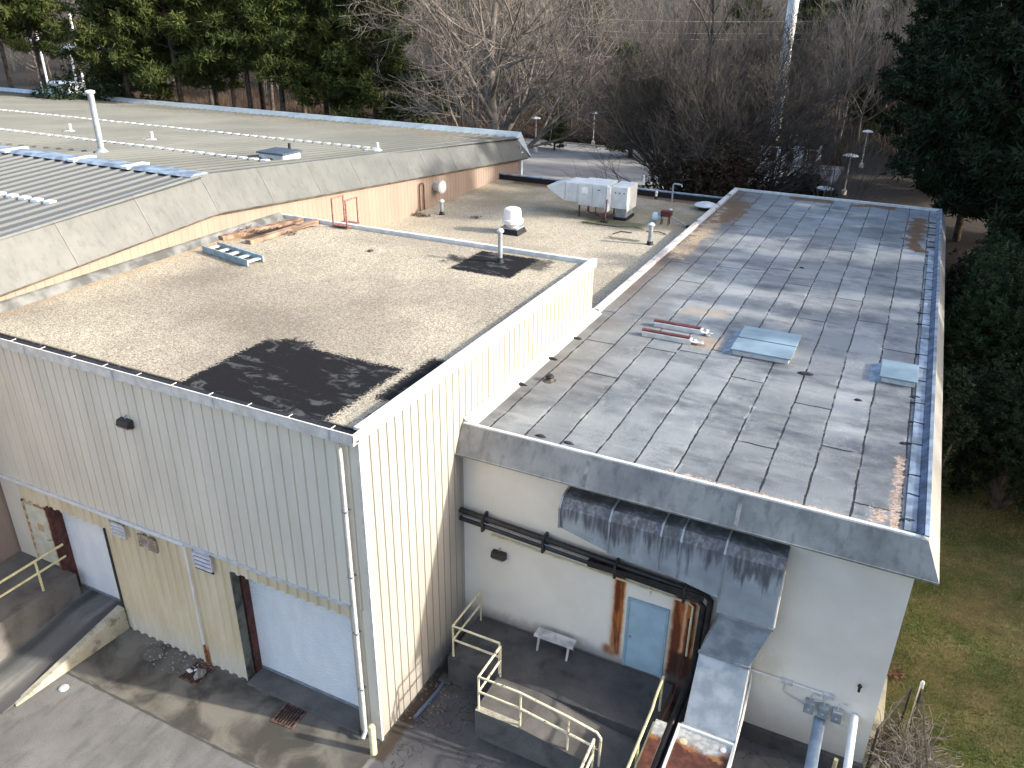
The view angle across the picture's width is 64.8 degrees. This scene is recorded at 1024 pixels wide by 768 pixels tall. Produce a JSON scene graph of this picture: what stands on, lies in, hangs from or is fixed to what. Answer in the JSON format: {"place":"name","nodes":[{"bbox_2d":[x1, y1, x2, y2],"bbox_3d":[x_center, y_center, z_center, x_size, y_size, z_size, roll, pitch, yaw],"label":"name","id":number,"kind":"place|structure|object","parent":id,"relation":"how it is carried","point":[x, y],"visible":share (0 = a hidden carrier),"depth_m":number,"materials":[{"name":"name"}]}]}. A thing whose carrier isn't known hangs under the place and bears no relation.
{"place":"outdoors","nodes":[
{"label":"outdoors","id":0,"kind":"place"},
{"bbox_2d":[0,566,823,767],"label":"yard pavement","id":1,"kind":"structure","parent":0,"point":[122,701],"depth_m":19.82,"materials":[{"name":"concrete"}]},
{"bbox_2d":[0,551,81,661],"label":"dock","id":2,"kind":"object","parent":1,"relation":"on","point":[29,608],"visible":0.8,"depth_m":22.52,"materials":[{"name":"concrete"}]},
{"bbox_2d":[0,544,65,597],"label":"dock railing","id":3,"kind":"object","parent":2,"relation":"on","point":[34,562],"visible":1,"depth_m":22.11,"materials":[{"name":"beige metal"}]},
{"bbox_2d":[0,585,127,713],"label":"ramp","id":4,"kind":"object","parent":1,"relation":"on","point":[32,659],"depth_m":21.98,"materials":[{"name":"concrete"}]},
{"bbox_2d":[15,605,129,705],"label":"ramp kerb wall","id":5,"kind":"structure","parent":1,"relation":"on","point":[113,624],"depth_m":21.85,"materials":[{"name":"concrete"}]},
{"bbox_2d":[178,661,214,685],"bbox_3d":[-8.381,7.688,21.449,0.660,0.022,0.660,13,28,23],"label":"storm drain","id":6,"kind":"object","parent":1,"relation":"on","point":[185,675],"visible":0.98,"depth_m":21.42,"materials":[{"name":"metal"}]},
{"bbox_2d":[270,702,306,729],"bbox_3d":[-5.581,8.314,20.223,0.660,0.022,0.660,11,27,20],"label":"storm drain","id":7,"kind":"object","parent":1,"relation":"on","point":[288,715],"visible":1,"depth_m":20.21,"materials":[{"name":"metal"}]},
{"bbox_2d":[0,212,596,740],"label":"loading bay building","id":8,"kind":"structure","parent":1,"relation":"on","point":[266,494],"depth_m":20.28,"materials":[{"name":"beige metal"}]},
{"bbox_2d":[20,498,60,567],"bbox_3d":[-13.485,4.289,23.124,1.020,2.060,0.121,13,28,23],"label":"door","id":9,"kind":"structure","parent":8,"relation":"in","point":[36,517],"depth_m":23.11,"materials":[{"name":"metal"}]},
{"bbox_2d":[62,513,120,601],"bbox_3d":[-11.760,4.767,22.789,2.210,3.050,0.050,13,28,23],"label":"roller door","id":10,"kind":"structure","parent":8,"relation":"in","point":[87,540],"depth_m":22.97,"materials":[{"name":"metal"}]},
{"bbox_2d":[202,242,263,265],"bbox_3d":[-9.265,-4.324,26.737,2.596,0.200,0.657,20,31,34],"label":"ladder section","id":11,"kind":"object","parent":8,"relation":"on","point":[233,250],"visible":1,"depth_m":26.65,"materials":[{"name":"grey metal"}]},
{"bbox_2d":[219,217,303,240],"bbox_3d":[-9.213,-5.769,29.871,0.260,0.140,3.580,19,31,34],"label":"timber sleeper","id":12,"kind":"object","parent":8,"relation":"on","point":[223,237],"visible":0.99,"depth_m":29.70,"materials":[{"name":"brown wood"}]},
{"bbox_2d":[245,219,318,243],"bbox_3d":[-8.338,-5.598,29.539,0.260,0.140,3.509,15,29,27],"label":"timber sleeper","id":13,"kind":"object","parent":8,"relation":"on","point":[263,237],"visible":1,"depth_m":29.08,"materials":[{"name":"brown wood"}]},
{"bbox_2d":[249,579,358,708],"bbox_3d":[-5.065,6.289,20.115,3.600,3.620,0.050,13,28,23],"label":"roller door","id":14,"kind":"structure","parent":8,"relation":"in","point":[307,644],"depth_m":20.30,"materials":[{"name":"metal"}]},
{"bbox_2d":[330,195,359,228],"bbox_3d":[-6.281,-5.591,30.715,0.720,3.022,0.780,13,28,23],"label":"ladder guard rail","id":15,"kind":"object","parent":8,"relation":"attached to","point":[346,221],"visible":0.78,"depth_m":30.25,"materials":[{"name":"red metal"}]},
{"bbox_2d":[402,674,472,727],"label":"gravel litter","id":16,"kind":"object","parent":1,"relation":"on","point":[443,690],"visible":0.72,"depth_m":20.50,"materials":[{"name":"grey gravel"}]},
{"bbox_2d":[438,616,672,767],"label":"dock","id":17,"kind":"object","parent":1,"relation":"on","point":[610,703],"visible":0.86,"depth_m":19.73,"materials":[{"name":"concrete"}]},
{"bbox_2d":[452,590,499,673],"bbox_3d":[-0.587,6.431,21.043,1.391,1.033,1.559,13,28,23],"label":"dock railing","id":18,"kind":"object","parent":17,"relation":"on","point":[470,632],"visible":1,"depth_m":20.62,"materials":[{"name":"beige metal"}]},
{"bbox_2d":[477,645,601,766],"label":"dock railing","id":19,"kind":"object","parent":17,"relation":"on","point":[479,677],"visible":1,"depth_m":18.55,"materials":[{"name":"beige metal"}]},
{"bbox_2d":[534,627,576,660],"bbox_3d":[1.117,6.787,21.063,1.090,0.434,0.494,13,28,23],"label":"bench","id":20,"kind":"object","parent":17,"relation":"on","point":[568,643],"visible":1,"depth_m":20.96,"materials":[{"name":"white wood"}]},
{"bbox_2d":[626,676,664,767],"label":"dock railing","id":21,"kind":"object","parent":17,"relation":"on","point":[636,747],"visible":1,"depth_m":18.04,"materials":[{"name":"beige metal"}]},
{"bbox_2d":[636,719,666,767],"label":"rusty air handler","id":22,"kind":"object","parent":1,"relation":"on","point":[646,759],"visible":0.78,"depth_m":17.91,"materials":[{"name":"brown metal"}]},
{"bbox_2d":[662,723,734,767],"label":"rusty air handler","id":23,"kind":"object","parent":1,"relation":"on","point":[690,747],"visible":0.98,"depth_m":17.76,"materials":[{"name":"white paint"}]},
{"bbox_2d":[0,6,1004,356],"bbox_3d":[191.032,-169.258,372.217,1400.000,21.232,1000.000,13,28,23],"label":"ground","id":24,"kind":"structure","parent":0,"point":[974,230],"depth_m":102.21,"materials":[{"name":"brown soil"}]},
{"bbox_2d":[0,0,56,87],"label":"pine tree","id":25,"kind":"object","parent":24,"relation":"on","point":[24,10],"visible":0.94,"depth_m":77.18,"materials":[{"name":"green plant"}]},
{"bbox_2d":[0,0,78,90],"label":"pine tree","id":26,"kind":"object","parent":24,"relation":"on","point":[43,43],"visible":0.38,"depth_m":81.33,"materials":[{"name":"green plant"}]},
{"bbox_2d":[29,55,136,100],"bbox_3d":[-36.178,-20.752,66.603,12.443,12.420,9.388,-7,27,-15],"label":"evergreen bush","id":27,"kind":"object","parent":24,"relation":"on","point":[97,86],"visible":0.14,"depth_m":64.33,"materials":[{"name":"green plant"}]},
{"bbox_2d":[39,0,180,101],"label":"pine tree","id":28,"kind":"object","parent":24,"relation":"on","point":[104,37],"visible":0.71,"depth_m":62.12,"materials":[{"name":"green plant"}]},
{"bbox_2d":[100,0,239,102],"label":"pine tree","id":29,"kind":"object","parent":24,"relation":"on","point":[174,33],"visible":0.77,"depth_m":61.79,"materials":[{"name":"green plant"}]},
{"bbox_2d":[148,0,249,105],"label":"pine tree","id":30,"kind":"object","parent":24,"relation":"on","point":[232,74],"visible":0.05,"depth_m":72.21,"materials":[{"name":"green plant"}]},
{"bbox_2d":[171,0,320,108],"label":"pine tree","id":31,"kind":"object","parent":24,"relation":"on","point":[208,52],"visible":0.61,"depth_m":61.86,"materials":[{"name":"green plant"}]},
{"bbox_2d":[0,87,530,565],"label":"metal roof building","id":32,"kind":"structure","parent":24,"relation":"on","point":[72,203],"depth_m":33.45,"materials":[{"name":"grey metal"}]},
{"bbox_2d":[85,90,108,152],"bbox_3d":[-16.740,-10.535,32.453,0.593,2.440,0.593,13,28,23],"label":"vent stack","id":33,"kind":"object","parent":32,"relation":"on","point":[95,120],"visible":0.96,"depth_m":32.36,"materials":[{"name":"metal"}]},
{"bbox_2d":[256,143,301,159],"bbox_3d":[-9.815,-9.820,34.127,1.440,0.550,1.320,13,28,23],"label":"roof hatch","id":34,"kind":"object","parent":32,"relation":"on","point":[275,153],"visible":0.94,"depth_m":33.84,"materials":[{"name":"grey metal"}]},
{"bbox_2d":[204,0,354,111],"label":"pine tree","id":35,"kind":"object","parent":24,"relation":"on","point":[266,64],"visible":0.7,"depth_m":61.47,"materials":[{"name":"green plant"}]},
{"bbox_2d":[269,0,383,114],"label":"pine tree","id":36,"kind":"object","parent":24,"relation":"on","point":[291,74],"visible":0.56,"depth_m":63.45,"materials":[{"name":"green plant"}]},
{"bbox_2d":[309,0,469,123],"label":"pine tree","id":37,"kind":"object","parent":24,"relation":"on","point":[356,46],"visible":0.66,"depth_m":63.80,"materials":[{"name":"green plant"}]},
{"bbox_2d":[0,0,913,71],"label":"wood","id":38,"kind":"object","parent":24,"relation":"on","point":[15,63],"visible":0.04,"depth_m":194.62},
{"bbox_2d":[436,1,521,119],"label":"bare tree","id":39,"kind":"object","parent":24,"relation":"on","point":[482,84],"visible":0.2,"depth_m":108.62,"materials":[{"name":"brown plant"}]},
{"bbox_2d":[17,58,961,161],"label":"undergrowth","id":40,"kind":"object","parent":24,"relation":"on","point":[878,139],"visible":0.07,"depth_m":127.01,"materials":[{"name":"brown plant"}]},
{"bbox_2d":[132,84,863,165],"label":"brush","id":41,"kind":"object","parent":24,"relation":"on","point":[193,97],"visible":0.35,"depth_m":113.20,"materials":[{"name":"brown plant"}]},
{"bbox_2d":[334,0,674,162],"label":"bare tree","id":42,"kind":"object","parent":24,"relation":"on","point":[491,74],"visible":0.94,"depth_m":58.76,"materials":[{"name":"grey plant"}]},
{"bbox_2d":[498,0,600,115],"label":"bare tree","id":43,"kind":"object","parent":24,"relation":"on","point":[561,37],"visible":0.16,"depth_m":108.96,"materials":[{"name":"brown plant"}]},
{"bbox_2d":[508,1,591,114],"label":"bare tree","id":44,"kind":"object","parent":24,"relation":"on","point":[542,78],"visible":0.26,"depth_m":103.32,"materials":[{"name":"brown plant"}]},
{"bbox_2d":[537,16,608,125],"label":"bare tree","id":45,"kind":"object","parent":24,"relation":"on","point":[582,76],"visible":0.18,"depth_m":109.97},
{"bbox_2d":[521,0,627,128],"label":"bare tree","id":46,"kind":"object","parent":24,"relation":"on","point":[579,49],"visible":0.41,"depth_m":102.76,"materials":[{"name":"brown plant"}]},
{"bbox_2d":[563,0,613,63],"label":"pine tree","id":47,"kind":"object","parent":24,"relation":"on","point":[578,7],"visible":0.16,"depth_m":146.52,"materials":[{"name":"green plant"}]},
{"bbox_2d":[584,0,646,94],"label":"bare tree","id":48,"kind":"object","parent":24,"relation":"on","point":[600,7],"visible":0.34,"depth_m":133.30,"materials":[{"name":"brown plant"}]},
{"bbox_2d":[594,0,678,65],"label":"bare tree","id":49,"kind":"object","parent":24,"relation":"on","point":[635,23],"visible":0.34,"depth_m":132.76,"materials":[{"name":"brown plant"}]},
{"bbox_2d":[606,0,690,74],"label":"bare tree","id":50,"kind":"object","parent":24,"relation":"on","point":[659,21],"visible":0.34,"depth_m":114.43,"materials":[{"name":"brown plant"}]},
{"bbox_2d":[622,0,691,102],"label":"bare tree","id":51,"kind":"object","parent":24,"relation":"on","point":[676,18],"visible":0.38,"depth_m":122.51,"materials":[{"name":"brown plant"}]},
{"bbox_2d":[630,0,732,100],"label":"bare tree","id":52,"kind":"object","parent":24,"relation":"on","point":[675,37],"visible":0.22,"depth_m":97.09,"materials":[{"name":"brown plant"}]},
{"bbox_2d":[523,140,842,193],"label":"car park","id":53,"kind":"structure","parent":24,"relation":"on","point":[546,163],"depth_m":87.71,"materials":[{"name":"grey asphalt"}]},
{"bbox_2d":[542,101,568,149],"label":"evergreen tree","id":54,"kind":"object","parent":53,"relation":"on","point":[554,135],"visible":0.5,"depth_m":94.89,"materials":[{"name":"green plant"}]},
{"bbox_2d":[600,39,659,155],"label":"bare tree","id":55,"kind":"object","parent":53,"relation":"on","point":[617,52],"visible":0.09,"depth_m":87.94,"materials":[{"name":"plant"}]},
{"bbox_2d":[594,0,780,190],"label":"bare tree","id":56,"kind":"object","parent":53,"relation":"on","point":[680,142],"visible":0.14,"depth_m":61.15,"materials":[{"name":"plant"}]},
{"bbox_2d":[687,141,778,191],"bbox_3d":[15.251,-13.037,56.143,6.519,8.124,6.311,13,28,23],"label":"oak bush","id":57,"kind":"object","parent":53,"relation":"on","point":[758,174],"visible":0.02,"depth_m":53.66,"materials":[{"name":"brown plant"}]},
{"bbox_2d":[530,0,869,194],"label":"bare tree","id":58,"kind":"object","parent":24,"relation":"on","point":[740,91],"visible":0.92,"depth_m":52.42,"materials":[{"name":"plant"}]},
{"bbox_2d":[456,188,945,767],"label":"flat roof building","id":59,"kind":"structure","parent":24,"relation":"on","point":[820,454],"depth_m":20.50,"materials":[{"name":"grey metal"}]},
{"bbox_2d":[459,507,713,767],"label":"black pipe run","id":60,"kind":"object","parent":59,"relation":"attached to","point":[617,567],"visible":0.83,"depth_m":19.23,"materials":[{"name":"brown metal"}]},
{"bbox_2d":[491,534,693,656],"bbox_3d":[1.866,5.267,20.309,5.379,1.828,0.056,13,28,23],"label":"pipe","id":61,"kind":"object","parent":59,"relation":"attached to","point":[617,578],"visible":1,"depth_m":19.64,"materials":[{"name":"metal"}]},
{"bbox_2d":[622,596,669,677],"bbox_3d":[3.300,6.317,20.043,1.040,2.160,0.110,13,28,23],"label":"door","id":62,"kind":"structure","parent":59,"relation":"in","point":[646,625],"depth_m":20.02,"materials":[{"name":"blue paint"}]},
{"bbox_2d":[642,328,703,344],"bbox_3d":[5.023,-1.474,25.179,1.972,0.200,0.325,13,28,23],"label":"equipment rail","id":63,"kind":"object","parent":59,"relation":"on","point":[667,336],"visible":1,"depth_m":25.10,"materials":[{"name":"grey metal"}]},
{"bbox_2d":[558,486,790,742],"bbox_3d":[3.294,5.268,18.563,5.156,4.450,1.705,13,28,23],"label":"air duct","id":64,"kind":"object","parent":59,"relation":"attached to","point":[740,576],"visible":0.92,"depth_m":18.07,"materials":[{"name":"metal"}]},
{"bbox_2d":[654,319,712,335],"bbox_3d":[5.508,-1.811,25.895,1.945,0.200,0.376,13,28,23],"label":"equipment rail","id":65,"kind":"object","parent":59,"relation":"on","point":[676,326],"visible":1,"depth_m":25.84,"materials":[{"name":"grey metal"}]},
{"bbox_2d":[721,326,801,363],"bbox_3d":[7.675,-1.230,24.746,2.010,0.200,2.160,13,28,23],"label":"skylight","id":66,"kind":"object","parent":59,"relation":"on","point":[765,344],"visible":1,"depth_m":24.47,"materials":[{"name":"blue metal"}]},
{"bbox_2d":[729,669,834,767],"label":"wall conduit","id":67,"kind":"object","parent":59,"relation":"attached to","point":[824,694],"depth_m":18.57,"materials":[{"name":"grey metal"}]},
{"bbox_2d":[804,715,825,767],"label":"blue grey pipe","id":68,"kind":"object","parent":59,"relation":"attached to","point":[814,745],"visible":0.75,"depth_m":17.98,"materials":[{"name":"metal"}]},
{"bbox_2d":[827,714,858,767],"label":"pvc pipe","id":69,"kind":"object","parent":59,"relation":"attached to","point":[850,744],"visible":0.96,"depth_m":17.60,"materials":[{"name":"white plastic"}]},
{"bbox_2d":[868,359,918,387],"bbox_3d":[10.873,-0.323,22.943,1.230,0.200,1.360,13,28,23],"label":"skylight","id":70,"kind":"object","parent":59,"relation":"on","point":[896,372],"visible":1,"depth_m":22.73,"materials":[{"name":"blue metal"}]},
{"bbox_2d":[642,113,761,196],"bbox_3d":[12.585,-12.780,53.020,7.741,10.332,9.884,13,28,23],"label":"oak bush","id":71,"kind":"object","parent":24,"relation":"on","point":[731,178],"visible":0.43,"depth_m":49.86,"materials":[{"name":"brown plant"}]},
{"bbox_2d":[705,0,779,76],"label":"bare tree","id":72,"kind":"object","parent":24,"relation":"on","point":[745,18],"visible":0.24,"depth_m":127.33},
{"bbox_2d":[713,0,772,58],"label":"pine tree","id":73,"kind":"object","parent":24,"relation":"on","point":[743,15],"visible":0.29,"depth_m":138.04,"materials":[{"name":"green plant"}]},
{"bbox_2d":[699,0,804,81],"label":"bare tree","id":74,"kind":"object","parent":24,"relation":"on","point":[760,19],"visible":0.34,"depth_m":116.34,"materials":[{"name":"brown plant"}]},
{"bbox_2d":[769,0,801,138],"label":"cell tower","id":75,"kind":"structure","parent":24,"relation":"on","point":[794,3],"depth_m":97.17,"materials":[{"name":"metal"}]},
{"bbox_2d":[768,172,841,198],"bbox_3d":[23.793,-15.232,65.589,6.238,4.379,6.196,13,28,23],"label":"evergreen bush","id":76,"kind":"object","parent":24,"relation":"on","point":[801,192],"visible":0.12,"depth_m":64.05,"materials":[{"name":"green plant"}]},
{"bbox_2d":[773,0,837,102],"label":"tree","id":77,"kind":"object","parent":24,"relation":"on","point":[812,3],"visible":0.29,"depth_m":128.78,"materials":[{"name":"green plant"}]},
{"bbox_2d":[775,0,862,108],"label":"bare tree","id":78,"kind":"object","parent":24,"relation":"on","point":[814,33],"visible":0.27,"depth_m":122.78,"materials":[{"name":"brown plant"}]},
{"bbox_2d":[822,0,876,109],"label":"pine tree","id":79,"kind":"object","parent":24,"relation":"on","point":[849,2],"visible":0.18,"depth_m":123.09,"materials":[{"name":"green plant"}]},
{"bbox_2d":[805,0,907,142],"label":"bare tree","id":80,"kind":"object","parent":24,"relation":"on","point":[847,107],"visible":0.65,"depth_m":98.26,"materials":[{"name":"plant"}]},
{"bbox_2d":[807,0,913,123],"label":"bare tree","id":81,"kind":"object","parent":24,"relation":"on","point":[866,41],"visible":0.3,"depth_m":112.52,"materials":[{"name":"brown plant"}]},
{"bbox_2d":[818,0,906,116],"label":"bare tree","id":82,"kind":"object","parent":24,"relation":"on","point":[858,26],"visible":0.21,"depth_m":117.50,"materials":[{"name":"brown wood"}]},
{"bbox_2d":[839,38,902,134],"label":"bare tree","id":83,"kind":"object","parent":24,"relation":"on","point":[870,113],"visible":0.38,"depth_m":106.58,"materials":[{"name":"plant"}]},
{"bbox_2d":[824,0,920,142],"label":"bare tree","id":84,"kind":"object","parent":24,"relation":"on","point":[867,89],"visible":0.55,"depth_m":99.39,"materials":[{"name":"plant"}]},
{"bbox_2d":[862,676,887,767],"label":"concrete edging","id":85,"kind":"object","parent":24,"relation":"on","point":[880,705],"depth_m":20.21,"materials":[{"name":"beige concrete"}]},
{"bbox_2d":[871,0,920,107],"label":"pine tree","id":86,"kind":"object","parent":24,"relation":"on","point":[886,18],"visible":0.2,"depth_m":118.81,"materials":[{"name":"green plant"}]},
{"bbox_2d":[837,0,959,135],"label":"bare tree","id":87,"kind":"object","parent":24,"relation":"on","point":[895,16],"visible":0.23,"depth_m":102.72,"materials":[{"name":"brown plant"}]},
{"bbox_2d":[875,0,958,136],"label":"pine tree","id":88,"kind":"object","parent":24,"relation":"on","point":[927,8],"visible":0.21,"depth_m":88.45,"materials":[{"name":"green plant"}]},
{"bbox_2d":[878,0,1023,258],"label":"pine tree","id":89,"kind":"object","parent":24,"relation":"on","point":[992,70],"visible":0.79,"depth_m":49.70,"materials":[{"name":"green plant"}]},
{"bbox_2d":[886,0,1023,240],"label":"pine tree","id":90,"kind":"object","parent":24,"relation":"on","point":[942,142],"visible":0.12,"depth_m":57.11,"materials":[{"name":"green plant"}]},
{"bbox_2d":[958,67,1023,252],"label":"pine tree","id":91,"kind":"object","parent":24,"relation":"on","point":[1012,219],"visible":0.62,"depth_m":44.12,"materials":[{"name":"green plant"}]},
{"bbox_2d":[381,173,722,307],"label":"gravel roof building","id":92,"kind":"structure","parent":0,"point":[553,223],"depth_m":39.05,"materials":[{"name":"beige gravel"}]},
{"bbox_2d":[500,206,526,235],"bbox_3d":[0.019,-7.596,37.298,1.043,1.210,0.994,13,28,23],"label":"exhaust fan","id":93,"kind":"object","parent":92,"relation":"on","point":[512,220],"visible":0.98,"depth_m":36.99,"materials":[{"name":"white metal"}]},
{"bbox_2d":[547,177,637,222],"bbox_3d":[3.871,-9.281,40.386,4.260,1.722,2.100,13,28,23],"label":"air conditioning unit","id":94,"kind":"object","parent":92,"relation":"on","point":[619,198],"visible":1,"depth_m":39.74,"materials":[{"name":"grey paint"}]},
{"bbox_2d":[650,209,689,227],"bbox_3d":[7.659,-8.011,39.010,1.950,0.670,0.465,13,28,23],"label":"roof blower","id":95,"kind":"object","parent":92,"relation":"on","point":[656,216],"visible":0.96,"depth_m":39.04,"materials":[{"name":"red metal"}]},
{"bbox_2d":[834,177,944,219],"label":"grass verge","id":96,"kind":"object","parent":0,"point":[899,193],"depth_m":76.59,"materials":[{"name":"brown plant"}]},
{"bbox_2d":[795,51,927,200],"bbox_3d":[24.541,-16.656,57.521,9.112,13.637,9.099,13,28,23],"label":"bare tree","id":97,"kind":"object","parent":96,"relation":"on","point":[841,168],"visible":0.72,"depth_m":58.47,"materials":[{"name":"brown plant"}]},
{"bbox_2d":[877,0,1011,167],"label":"pine tree","id":98,"kind":"object","parent":96,"relation":"on","point":[914,92],"visible":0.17,"depth_m":72.87,"materials":[{"name":"green plant"}]},
{"bbox_2d":[879,359,1023,767],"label":"lawn","id":99,"kind":"structure","parent":0,"point":[980,691],"depth_m":22.72,"materials":[{"name":"green plant"}]},
{"bbox_2d":[865,686,928,767],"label":"chain link gate","id":100,"kind":"structure","parent":99,"relation":"on","point":[919,698],"depth_m":18.85,"materials":[{"name":"metal"}]},
{"bbox_2d":[860,695,967,767],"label":"dead vines","id":101,"kind":"object","parent":100,"relation":"attached to","point":[910,740],"visible":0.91,"depth_m":18.67,"materials":[{"name":"brown plant"}]},
{"bbox_2d":[941,360,980,493],"bbox_3d":[14.052,2.172,26.391,1.759,6.284,2.071,13,28,23],"label":"evergreen bush","id":102,"kind":"object","parent":99,"relation":"on","point":[958,386],"visible":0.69,"depth_m":25.27,"materials":[{"name":"green plant"}]},
{"bbox_2d":[942,352,1023,518],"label":"evergreen bush","id":103,"kind":"object","parent":99,"relation":"on","point":[996,449],"visible":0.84,"depth_m":27.66,"materials":[{"name":"green plant"}]},
{"bbox_2d":[943,240,1023,396],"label":"evergreen bush","id":104,"kind":"object","parent":99,"relation":"on","point":[1009,320],"visible":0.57,"depth_m":31.47,"materials":[{"name":"green plant"}]},
{"bbox_2d":[943,228,1023,368],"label":"evergreen bush","id":105,"kind":"object","parent":99,"relation":"on","point":[963,267],"visible":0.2,"depth_m":37.71,"materials":[{"name":"green plant"}]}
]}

